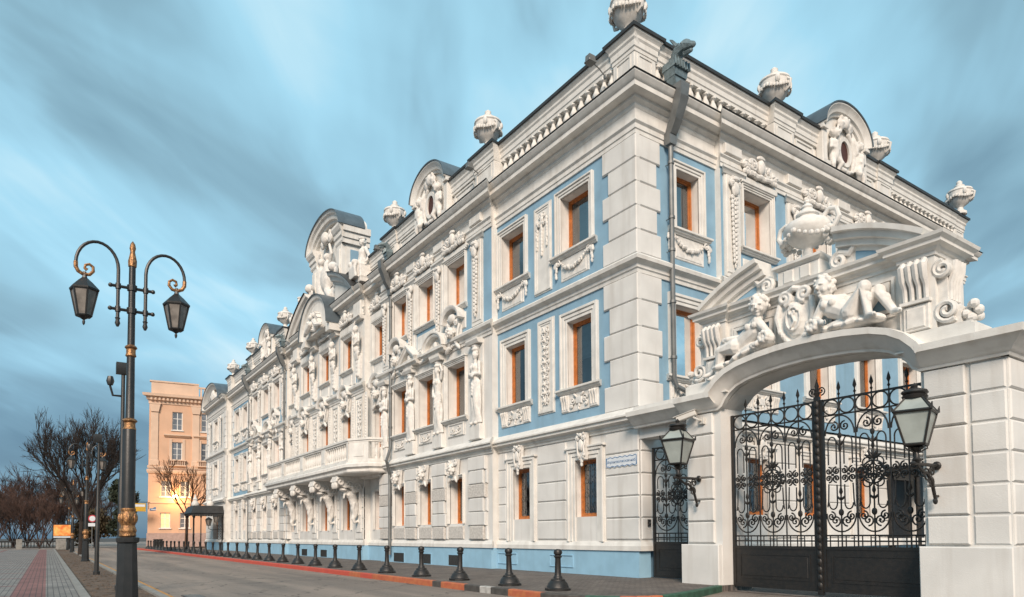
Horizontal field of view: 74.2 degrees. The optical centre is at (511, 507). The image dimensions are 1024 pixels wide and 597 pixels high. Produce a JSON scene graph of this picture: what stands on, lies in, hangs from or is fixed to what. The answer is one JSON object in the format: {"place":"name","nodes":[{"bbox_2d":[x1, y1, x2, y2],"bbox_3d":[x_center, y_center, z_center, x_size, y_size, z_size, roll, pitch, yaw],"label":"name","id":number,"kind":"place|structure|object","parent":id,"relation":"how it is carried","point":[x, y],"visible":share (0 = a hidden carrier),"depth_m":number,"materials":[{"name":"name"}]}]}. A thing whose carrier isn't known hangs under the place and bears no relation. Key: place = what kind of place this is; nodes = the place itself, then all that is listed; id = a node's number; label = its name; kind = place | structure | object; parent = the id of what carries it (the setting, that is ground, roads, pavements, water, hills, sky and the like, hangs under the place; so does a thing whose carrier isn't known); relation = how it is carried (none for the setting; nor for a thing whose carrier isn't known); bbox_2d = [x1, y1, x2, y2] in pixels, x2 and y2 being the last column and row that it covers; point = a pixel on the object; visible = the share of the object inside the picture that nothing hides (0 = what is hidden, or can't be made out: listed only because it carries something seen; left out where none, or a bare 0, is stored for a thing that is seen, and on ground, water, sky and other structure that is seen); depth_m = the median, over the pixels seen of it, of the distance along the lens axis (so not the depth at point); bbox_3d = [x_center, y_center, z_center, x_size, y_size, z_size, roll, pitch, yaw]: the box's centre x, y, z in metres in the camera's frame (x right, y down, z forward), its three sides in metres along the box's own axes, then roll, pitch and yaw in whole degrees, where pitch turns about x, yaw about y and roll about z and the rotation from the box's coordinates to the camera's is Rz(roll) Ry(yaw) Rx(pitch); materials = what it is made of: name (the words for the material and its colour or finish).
{"place":"outdoors","nodes":[
{"label":"outdoors","id":0,"kind":"place"},
{"bbox_2d":[0,550,79,596],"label":"promenade","id":1,"kind":"structure","parent":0,"point":[33,573],"depth_m":22.68,"materials":[{"name":"grey tile"}]},
{"bbox_2d":[0,538,145,542],"bbox_3d":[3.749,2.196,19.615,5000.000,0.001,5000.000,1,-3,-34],"label":"ground","id":2,"kind":"structure","parent":0,"point":[114,540],"depth_m":448.50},
{"bbox_2d":[0,539,56,549],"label":"embankment railing","id":3,"kind":"object","parent":2,"relation":"on","point":[18,544],"visible":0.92,"depth_m":82.76,"materials":[{"name":"black metal"}]},
{"bbox_2d":[55,549,155,596],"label":"planting strip","id":4,"kind":"object","parent":2,"relation":"on","point":[70,563],"visible":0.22,"depth_m":22.21,"materials":[{"name":"soil"}]},
{"bbox_2d":[52,524,70,549],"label":"poster box","id":5,"kind":"object","parent":4,"relation":"on","point":[61,533],"visible":0.86,"depth_m":72.26,"materials":[{"name":"orange plastic"}]},
{"bbox_2d":[59,491,78,549],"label":"street lamp","id":6,"kind":"object","parent":4,"relation":"on","point":[61,499],"visible":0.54,"depth_m":75.33,"materials":[{"name":"black metal"}]},
{"bbox_2d":[61,480,84,551],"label":"street lamp","id":7,"kind":"object","parent":4,"relation":"on","point":[72,539],"visible":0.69,"depth_m":62.10,"materials":[{"name":"black metal"}]},
{"bbox_2d":[17,406,142,554],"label":"bare tree","id":8,"kind":"object","parent":4,"relation":"on","point":[109,441],"visible":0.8,"depth_m":50.92,"materials":[{"name":"brown plant"}]},
{"bbox_2d":[67,442,106,561],"bbox_3d":[-23.742,-0.363,37.747,1.925,6.680,0.470,1,-3,-34],"label":"street lamp","id":9,"kind":"object","parent":4,"relation":"on","point":[71,460],"visible":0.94,"depth_m":37.64,"materials":[{"name":"black metal"}]},
{"bbox_2d":[87,434,101,574],"bbox_3d":[-14.818,-0.132,23.956,0.475,4.990,0.220,1,-3,-34],"label":"floodlight pole","id":10,"kind":"object","parent":4,"relation":"on","point":[98,440],"visible":1,"depth_m":23.97,"materials":[{"name":"black metal"}]},
{"bbox_2d":[61,554,142,596],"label":"soil clods","id":11,"kind":"object","parent":4,"relation":"on","point":[101,576],"visible":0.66,"depth_m":22.64,"materials":[{"name":"brown soil"}]},
{"bbox_2d":[106,362,126,587],"bbox_3d":[-9.863,-0.802,16.828,0.475,5.690,0.220,1,-3,-34],"label":"floodlight pole","id":12,"kind":"object","parent":4,"relation":"on","point":[121,368],"visible":0.64,"depth_m":16.89,"materials":[{"name":"black metal"}]},
{"bbox_2d":[69,240,189,596],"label":"street lamp","id":13,"kind":"object","parent":4,"relation":"on","point":[84,291],"visible":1,"depth_m":12.17,"materials":[{"name":"black metal"}]},
{"bbox_2d":[0,542,798,596],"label":"road","id":14,"kind":"structure","parent":0,"point":[174,575],"depth_m":21.33,"materials":[{"name":"grey asphalt"}]},
{"bbox_2d":[0,485,31,520],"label":"bare tree","id":15,"kind":"object","parent":14,"relation":"on","point":[4,495],"visible":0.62,"depth_m":91.57,"materials":[{"name":"brown plant"}]},
{"bbox_2d":[0,491,43,538],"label":"bare tree","id":16,"kind":"object","parent":14,"relation":"on","point":[2,528],"visible":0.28,"depth_m":102.73,"materials":[{"name":"brown plant"}]},
{"bbox_2d":[0,482,57,546],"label":"bare tree","id":17,"kind":"object","parent":14,"relation":"on","point":[24,494],"visible":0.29,"depth_m":107.37,"materials":[{"name":"brown plant"}]},
{"bbox_2d":[0,490,76,548],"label":"bare tree","id":18,"kind":"object","parent":14,"relation":"on","point":[49,510],"visible":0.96,"depth_m":90.69,"materials":[{"name":"brown plant"}]},
{"bbox_2d":[0,462,88,545],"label":"bare tree","id":19,"kind":"object","parent":14,"relation":"on","point":[24,481],"visible":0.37,"depth_m":116.42,"materials":[{"name":"brown plant"}]},
{"bbox_2d":[25,502,76,544],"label":"bare tree","id":20,"kind":"object","parent":14,"relation":"on","point":[59,519],"visible":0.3,"depth_m":115.22,"materials":[{"name":"brown plant"}]},
{"bbox_2d":[53,549,89,596],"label":"kerb","id":21,"kind":"structure","parent":14,"relation":"on","point":[80,589],"depth_m":19.63,"materials":[{"name":"grey stone"}]},
{"bbox_2d":[20,467,135,540],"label":"bare tree","id":22,"kind":"object","parent":14,"relation":"on","point":[79,490],"visible":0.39,"depth_m":120.56,"materials":[{"name":"brown plant"}]},
{"bbox_2d":[63,494,116,540],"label":"bare tree","id":23,"kind":"object","parent":14,"relation":"on","point":[110,505],"visible":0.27,"depth_m":113.41,"materials":[{"name":"brown plant"}]},
{"bbox_2d":[70,508,111,546],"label":"bush","id":24,"kind":"object","parent":14,"relation":"on","point":[104,520],"visible":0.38,"depth_m":96.15,"materials":[{"name":"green plant"}]},
{"bbox_2d":[69,549,169,596],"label":"kerb","id":25,"kind":"structure","parent":14,"relation":"on","point":[152,591],"depth_m":17.05,"materials":[{"name":"grey stone"}]},
{"bbox_2d":[105,478,140,536],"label":"bush","id":26,"kind":"object","parent":14,"relation":"on","point":[113,493],"visible":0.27,"depth_m":92.15,"materials":[{"name":"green plant"}]},
{"bbox_2d":[142,380,206,546],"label":"ochre building","id":27,"kind":"structure","parent":14,"relation":"on","point":[177,425],"depth_m":90.39,"materials":[{"name":"orange paint"}]},
{"bbox_2d":[159,513,170,528],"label":"window","id":28,"kind":"structure","parent":27,"relation":"in","point":[164,517],"depth_m":89.77,"materials":[{"name":"yellow glass"}]},
{"bbox_2d":[172,442,181,459],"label":"window","id":29,"kind":"structure","parent":27,"relation":"in","point":[176,446],"depth_m":90.79,"materials":[{"name":"grey glass"}]},
{"bbox_2d":[171,412,183,431],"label":"window","id":30,"kind":"structure","parent":27,"relation":"in","point":[177,418],"depth_m":90.92,"materials":[{"name":"white paint"}]},
{"bbox_2d":[137,548,721,596],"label":"kerb","id":31,"kind":"structure","parent":14,"relation":"on","point":[699,592],"depth_m":17.99,"materials":[{"name":"red paint"}]},
{"bbox_2d":[201,20,982,578],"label":"mansion","id":32,"kind":"structure","parent":14,"relation":"on","point":[489,354],"depth_m":25.25,"materials":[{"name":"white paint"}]},
{"bbox_2d":[211,461,218,495],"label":"window","id":33,"kind":"structure","parent":32,"relation":"in","point":[215,490],"depth_m":66.88,"materials":[{"name":"white stone"}]},
{"bbox_2d":[212,418,218,451],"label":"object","id":34,"kind":"structure","parent":32,"relation":"in","point":[217,420],"depth_m":67.14,"materials":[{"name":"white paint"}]},
{"bbox_2d":[233,501,238,538],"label":"window","id":35,"kind":"structure","parent":32,"relation":"in","point":[235,507],"depth_m":61.64,"materials":[{"name":"white stone"}]},
{"bbox_2d":[233,455,238,492],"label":"window","id":36,"kind":"structure","parent":32,"relation":"in","point":[236,485],"depth_m":61.99,"materials":[{"name":"white stone"}]},
{"bbox_2d":[241,499,246,539],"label":"window","id":37,"kind":"structure","parent":32,"relation":"in","point":[243,506],"depth_m":58.99,"materials":[{"name":"white stone"}]},
{"bbox_2d":[240,451,247,490],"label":"window frame","id":38,"kind":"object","parent":32,"relation":"in","point":[244,483],"depth_m":59.59,"materials":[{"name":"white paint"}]},
{"bbox_2d":[240,402,247,440],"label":"window frame","id":39,"kind":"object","parent":32,"relation":"in","point":[244,431],"depth_m":59.57,"materials":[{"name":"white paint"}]},
{"bbox_2d":[269,494,278,529],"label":"window","id":40,"kind":"structure","parent":32,"relation":"in","point":[274,502],"depth_m":49.81,"materials":[{"name":"white stone"}]},
{"bbox_2d":[272,377,280,409],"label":"window frame","id":41,"kind":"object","parent":32,"relation":"in","point":[277,379],"depth_m":50.27,"materials":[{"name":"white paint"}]},
{"bbox_2d":[277,307,292,326],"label":"urn","id":42,"kind":"object","parent":32,"relation":"on","point":[284,315],"visible":0.76,"depth_m":49.11,"materials":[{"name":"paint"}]},
{"bbox_2d":[299,360,309,398],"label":"window frame","id":43,"kind":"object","parent":32,"relation":"in","point":[306,363],"depth_m":45.02,"materials":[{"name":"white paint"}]},
{"bbox_2d":[317,346,329,388],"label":"window frame","id":44,"kind":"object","parent":32,"relation":"in","point":[321,385],"depth_m":41.95,"materials":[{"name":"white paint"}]},
{"bbox_2d":[319,497,328,530],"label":"window","id":45,"kind":"structure","parent":32,"relation":"in","point":[320,503],"depth_m":41.52,"materials":[{"name":"white wood"}]},
{"bbox_2d":[338,330,352,377],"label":"window","id":46,"kind":"structure","parent":32,"relation":"in","point":[343,373],"depth_m":38.91,"materials":[{"name":"white stone"}]},
{"bbox_2d":[341,493,351,529],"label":"window","id":47,"kind":"structure","parent":32,"relation":"in","point":[349,522],"depth_m":38.49,"materials":[{"name":"white wood"}]},
{"bbox_2d":[341,412,351,440],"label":"window","id":48,"kind":"structure","parent":32,"relation":"in","point":[350,413],"depth_m":38.71,"materials":[{"name":"white wood"}]},
{"bbox_2d":[348,236,371,283],"bbox_3d":[-8.289,-13.518,36.953,1.107,2.626,1.340,1,-3,-34],"label":"statue","id":49,"kind":"object","parent":32,"relation":"on","point":[359,270],"visible":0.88,"depth_m":36.62,"materials":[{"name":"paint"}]},
{"bbox_2d":[369,316,382,364],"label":"window","id":50,"kind":"structure","parent":32,"relation":"in","point":[374,360],"depth_m":36.06,"materials":[{"name":"white stone"}]},
{"bbox_2d":[372,405,380,457],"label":"window","id":51,"kind":"structure","parent":32,"relation":"in","point":[373,412],"depth_m":35.84,"materials":[{"name":"white wood"}]},
{"bbox_2d":[383,200,405,226],"bbox_3d":[-5.869,-14.584,33.911,1.178,1.680,1.179,0,-2,-2],"label":"urn","id":52,"kind":"object","parent":32,"relation":"on","point":[394,214],"visible":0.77,"depth_m":33.56,"materials":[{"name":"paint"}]},
{"bbox_2d":[390,470,404,525],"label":"window","id":53,"kind":"structure","parent":32,"relation":"in","point":[396,478],"depth_m":32.59,"materials":[{"name":"white stone"}]},
{"bbox_2d":[388,379,407,451],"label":"window","id":54,"kind":"structure","parent":32,"relation":"in","point":[399,439],"depth_m":33.01,"materials":[{"name":"white wood"}]},
{"bbox_2d":[391,288,407,344],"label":"window","id":55,"kind":"structure","parent":32,"relation":"in","point":[400,295],"depth_m":33.41,"materials":[{"name":"white stone"}]},
{"bbox_2d":[412,269,434,333],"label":"window","id":56,"kind":"structure","parent":32,"relation":"in","point":[430,322],"depth_m":31.17,"materials":[{"name":"white stone"}]},
{"bbox_2d":[412,367,434,445],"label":"window","id":57,"kind":"structure","parent":32,"relation":"in","point":[426,432],"depth_m":31.01,"materials":[{"name":"white stone"}]},
{"bbox_2d":[416,465,432,524],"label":"window","id":58,"kind":"structure","parent":32,"relation":"in","point":[422,472],"depth_m":30.68,"materials":[{"name":"white stone"}]},
{"bbox_2d":[440,247,467,315],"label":"window","id":59,"kind":"structure","parent":32,"relation":"in","point":[461,272],"depth_m":28.89,"materials":[{"name":"white stone"}]},
{"bbox_2d":[441,353,467,438],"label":"window","id":60,"kind":"structure","parent":32,"relation":"in","point":[456,425],"depth_m":28.59,"materials":[{"name":"white stone"}]},
{"bbox_2d":[446,459,464,523],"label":"window","id":61,"kind":"structure","parent":32,"relation":"in","point":[452,468],"depth_m":28.05,"materials":[{"name":"white stone"}]},
{"bbox_2d":[473,110,502,143],"bbox_3d":[-0.944,-14.905,26.746,1.178,1.680,1.179,0,-2,-2],"label":"urn","id":62,"kind":"object","parent":32,"relation":"on","point":[488,126],"visible":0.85,"depth_m":26.42,"materials":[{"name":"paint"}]},
{"bbox_2d":[493,214,529,311],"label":"window","id":63,"kind":"structure","parent":32,"relation":"in","point":[512,295],"depth_m":25.69,"materials":[{"name":"white stone"}]},
{"bbox_2d":[495,329,532,428],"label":"window","id":64,"kind":"structure","parent":32,"relation":"in","point":[518,412],"depth_m":25.45,"materials":[{"name":"white wood"}]},
{"bbox_2d":[504,445,537,540],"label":"window","id":65,"kind":"structure","parent":32,"relation":"in","point":[528,499],"depth_m":24.87,"materials":[{"name":"white stone"}]},
{"bbox_2d":[548,169,597,282],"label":"window","id":66,"kind":"structure","parent":32,"relation":"in","point":[575,260],"depth_m":22.70,"materials":[{"name":"white stone"}]},
{"bbox_2d":[554,299,601,413],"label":"window","id":67,"kind":"structure","parent":32,"relation":"in","point":[584,395],"depth_m":22.43,"materials":[{"name":"white stone"}]},
{"bbox_2d":[564,432,605,541],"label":"window","id":68,"kind":"structure","parent":32,"relation":"in","point":[594,505],"depth_m":22.07,"materials":[{"name":"white stone"}]},
{"bbox_2d":[584,53,606,79],"bbox_3d":[2.609,-13.597,20.874,0.793,0.495,0.270,1,-3,-34],"label":"floodlight","id":69,"kind":"object","parent":32,"relation":"attached to","point":[590,61],"visible":1,"depth_m":20.70,"materials":[{"name":"metal"}]},
{"bbox_2d":[606,453,636,467],"bbox_3d":[3.277,-1.401,20.301,0.023,0.356,1.321,1,-3,-34],"label":"name sign","id":70,"kind":"object","parent":32,"relation":"attached to","point":[621,461],"visible":1,"depth_m":20.28,"materials":[{"name":"white metal"}]},
{"bbox_2d":[608,0,647,31],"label":"urn","id":71,"kind":"object","parent":32,"relation":"on","point":[622,14],"visible":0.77,"depth_m":20.48,"materials":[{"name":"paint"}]},
{"bbox_2d":[680,465,687,539],"bbox_3d":[5.913,-0.586,21.148,1.980,3.130,0.170,1,-3,-34],"label":"window","id":72,"kind":"structure","parent":32,"relation":"in","point":[683,471],"depth_m":20.64,"materials":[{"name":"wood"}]},
{"bbox_2d":[666,291,702,398],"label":"window","id":73,"kind":"structure","parent":32,"relation":"in","point":[685,327],"depth_m":21.39,"materials":[{"name":"white stone"}]},
{"bbox_2d":[666,158,713,267],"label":"window","id":74,"kind":"structure","parent":32,"relation":"in","point":[689,244],"depth_m":21.60,"materials":[{"name":"white wood"}]},
{"bbox_2d":[740,179,780,264],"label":"window","id":75,"kind":"structure","parent":32,"relation":"in","point":[749,212],"depth_m":23.41,"materials":[{"name":"white wood"}]},
{"bbox_2d":[743,433,777,538],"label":"window","id":76,"kind":"structure","parent":32,"relation":"in","point":[763,442],"depth_m":23.14,"materials":[{"name":"white wood"}]},
{"bbox_2d":[744,381,785,414],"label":"window","id":77,"kind":"structure","parent":32,"relation":"in","point":[763,396],"depth_m":22.88,"materials":[{"name":"white stone"}]},
{"bbox_2d":[757,67,791,101],"bbox_3d":[9.470,-15.061,24.392,1.178,1.680,1.179,0,-2,-2],"label":"urn","id":78,"kind":"object","parent":32,"relation":"on","point":[774,83],"visible":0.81,"depth_m":24.04,"materials":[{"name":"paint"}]},
{"bbox_2d":[796,441,829,537],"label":"window","id":79,"kind":"structure","parent":32,"relation":"in","point":[807,502],"depth_m":24.83,"materials":[{"name":"white wood"}]},
{"bbox_2d":[803,365,841,423],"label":"window","id":80,"kind":"structure","parent":32,"relation":"in","point":[831,406],"depth_m":25.13,"materials":[{"name":"white wood"}]},
{"bbox_2d":[848,447,877,537],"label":"window","id":81,"kind":"structure","parent":32,"relation":"in","point":[863,450],"depth_m":26.47,"materials":[{"name":"white wood"}]},
{"bbox_2d":[854,359,887,430],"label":"window","id":82,"kind":"structure","parent":32,"relation":"in","point":[858,366],"depth_m":27.09,"materials":[{"name":"white wood"}]},
{"bbox_2d":[869,131,891,159],"bbox_3d":[15.199,-14.933,28.324,1.178,1.680,1.179,0,-2,-2],"label":"urn","id":83,"kind":"object","parent":32,"relation":"on","point":[880,149],"visible":0.45,"depth_m":27.90,"materials":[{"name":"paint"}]},
{"bbox_2d":[898,358,920,402],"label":"window","id":84,"kind":"structure","parent":32,"relation":"in","point":[901,369],"depth_m":28.19,"materials":[{"name":"white wood"}]},
{"bbox_2d":[944,181,975,214],"bbox_3d":[21.377,-14.806,32.310,1.178,1.680,1.179,0,-2,-2],"label":"urn","id":85,"kind":"object","parent":32,"relation":"on","point":[959,196],"visible":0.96,"depth_m":32.02,"materials":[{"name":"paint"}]},
{"bbox_2d":[142,547,751,595],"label":"pavement","id":86,"kind":"structure","parent":0,"point":[582,584],"depth_m":19.36,"materials":[{"name":"stone"}]},
{"bbox_2d":[151,456,205,546],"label":"bare tree","id":87,"kind":"object","parent":86,"relation":"on","point":[166,472],"visible":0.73,"depth_m":77.05,"materials":[{"name":"brown plant"}]},
{"bbox_2d":[184,494,223,550],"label":"entrance canopy","id":88,"kind":"object","parent":86,"relation":"on","point":[194,509],"visible":0.86,"depth_m":63.07,"materials":[{"name":"metal"}]},
{"bbox_2d":[327,544,342,567],"bbox_3d":[-7.137,1.938,27.308,0.600,0.940,0.600,-1,-1,42],"label":"bollard","id":89,"kind":"object","parent":86,"relation":"on","point":[334,563],"visible":1,"depth_m":27.22,"materials":[{"name":"black metal"}]},
{"bbox_2d":[351,545,366,569],"bbox_3d":[-5.695,1.845,25.232,0.600,0.940,0.600,2,-4,-30],"label":"bollard","id":90,"kind":"object","parent":86,"relation":"on","point":[358,565],"visible":0.98,"depth_m":25.13,"materials":[{"name":"black metal"}]},
{"bbox_2d":[378,545,395,572],"bbox_3d":[-4.280,1.752,23.160,0.600,0.940,0.600,0,-2,-13],"label":"bollard","id":91,"kind":"object","parent":86,"relation":"on","point":[386,567],"visible":0.99,"depth_m":23.06,"materials":[{"name":"black metal"}]},
{"bbox_2d":[412,546,430,576],"bbox_3d":[-2.812,1.656,21.015,0.600,0.940,0.600,-1,-2,4],"label":"bollard","id":92,"kind":"object","parent":86,"relation":"on","point":[421,570],"visible":1,"depth_m":20.91,"materials":[{"name":"black metal"}]},
{"bbox_2d":[449,547,469,580],"bbox_3d":[-1.467,1.569,19.093,0.600,0.940,0.600,0,-3,21],"label":"bollard","id":93,"kind":"object","parent":86,"relation":"on","point":[459,574],"visible":1,"depth_m":18.98,"materials":[{"name":"black metal"}]},
{"bbox_2d":[498,548,520,585],"bbox_3d":[-0.075,1.477,17.026,0.600,0.940,0.600,-4,-3,38],"label":"bollard","id":94,"kind":"object","parent":86,"relation":"on","point":[509,578],"visible":1,"depth_m":16.92,"materials":[{"name":"black metal"}]},
{"bbox_2d":[545,549,570,590],"bbox_3d":[1.045,1.405,15.415,0.600,0.940,0.600,1,-2,-34],"label":"bollard","id":95,"kind":"object","parent":86,"relation":"on","point":[557,582],"visible":1,"depth_m":15.31,"materials":[{"name":"black metal"}]},
{"bbox_2d":[0,0,1023,538],"label":"sky","id":96,"kind":"structure","parent":0,"point":[213,137],"materials":[{"name":"blue"}]},
{"bbox_2d":[733,587,887,596],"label":"driveway","id":97,"kind":"structure","parent":0,"point":[799,593],"depth_m":15.85,"materials":[{"name":"stone"}]},
{"bbox_2d":[625,222,1023,596],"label":"gateway","id":98,"kind":"object","parent":97,"relation":"on","point":[952,350],"visible":0.91,"depth_m":12.96,"materials":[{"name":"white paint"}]},
{"bbox_2d":[652,447,687,578],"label":"wicket gate","id":99,"kind":"structure","parent":98,"relation":"attached to","point":[667,558],"depth_m":19.37,"materials":[{"name":"black metal"}]},
{"bbox_2d":[659,419,700,506],"bbox_3d":[4.261,-1.115,16.927,0.662,2.190,1.130,-2,-3,42],"label":"wall lantern","id":100,"kind":"object","parent":98,"relation":"attached to","point":[677,440],"depth_m":16.67,"materials":[{"name":"black metal"}]},
{"bbox_2d":[673,409,705,424],"bbox_3d":[4.516,-2.306,17.258,0.811,0.386,0.220,-1,-3,26],"label":"security camera","id":101,"kind":"object","parent":98,"relation":"attached to","point":[687,415],"visible":0.96,"depth_m":17.18,"materials":[{"name":"plastic"}]},
{"bbox_2d":[703,293,774,380],"bbox_3d":[5.426,-4.032,16.124,0.675,1.808,2.043,1,-3,-34],"label":"statue","id":102,"kind":"object","parent":98,"relation":"attached to","point":[756,334],"visible":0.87,"depth_m":15.70,"materials":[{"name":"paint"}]},
{"bbox_2d":[776,200,841,256],"bbox_3d":[6.706,-6.268,15.349,1.211,1.482,1.213,-1,-2,13],"label":"urn","id":103,"kind":"object","parent":98,"relation":"on","point":[807,230],"visible":0.91,"depth_m":15.10,"materials":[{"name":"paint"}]},
{"bbox_2d":[731,367,925,596],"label":"carriage gate","id":104,"kind":"structure","parent":98,"relation":"attached to","point":[820,567],"depth_m":14.90,"materials":[{"name":"black metal"}]},
{"bbox_2d":[804,273,901,335],"bbox_3d":[6.983,-4.311,13.861,0.768,1.360,1.998,1,-3,-34],"label":"statue","id":105,"kind":"object","parent":98,"relation":"on","point":[853,310],"visible":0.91,"depth_m":13.74,"materials":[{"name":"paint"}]},
{"bbox_2d":[890,383,941,504],"bbox_3d":[7.415,-1.161,12.334,0.662,2.190,1.130,-2,-3,42],"label":"wall lantern","id":106,"kind":"object","parent":98,"relation":"attached to","point":[915,411],"depth_m":12.07,"materials":[{"name":"white glass"}]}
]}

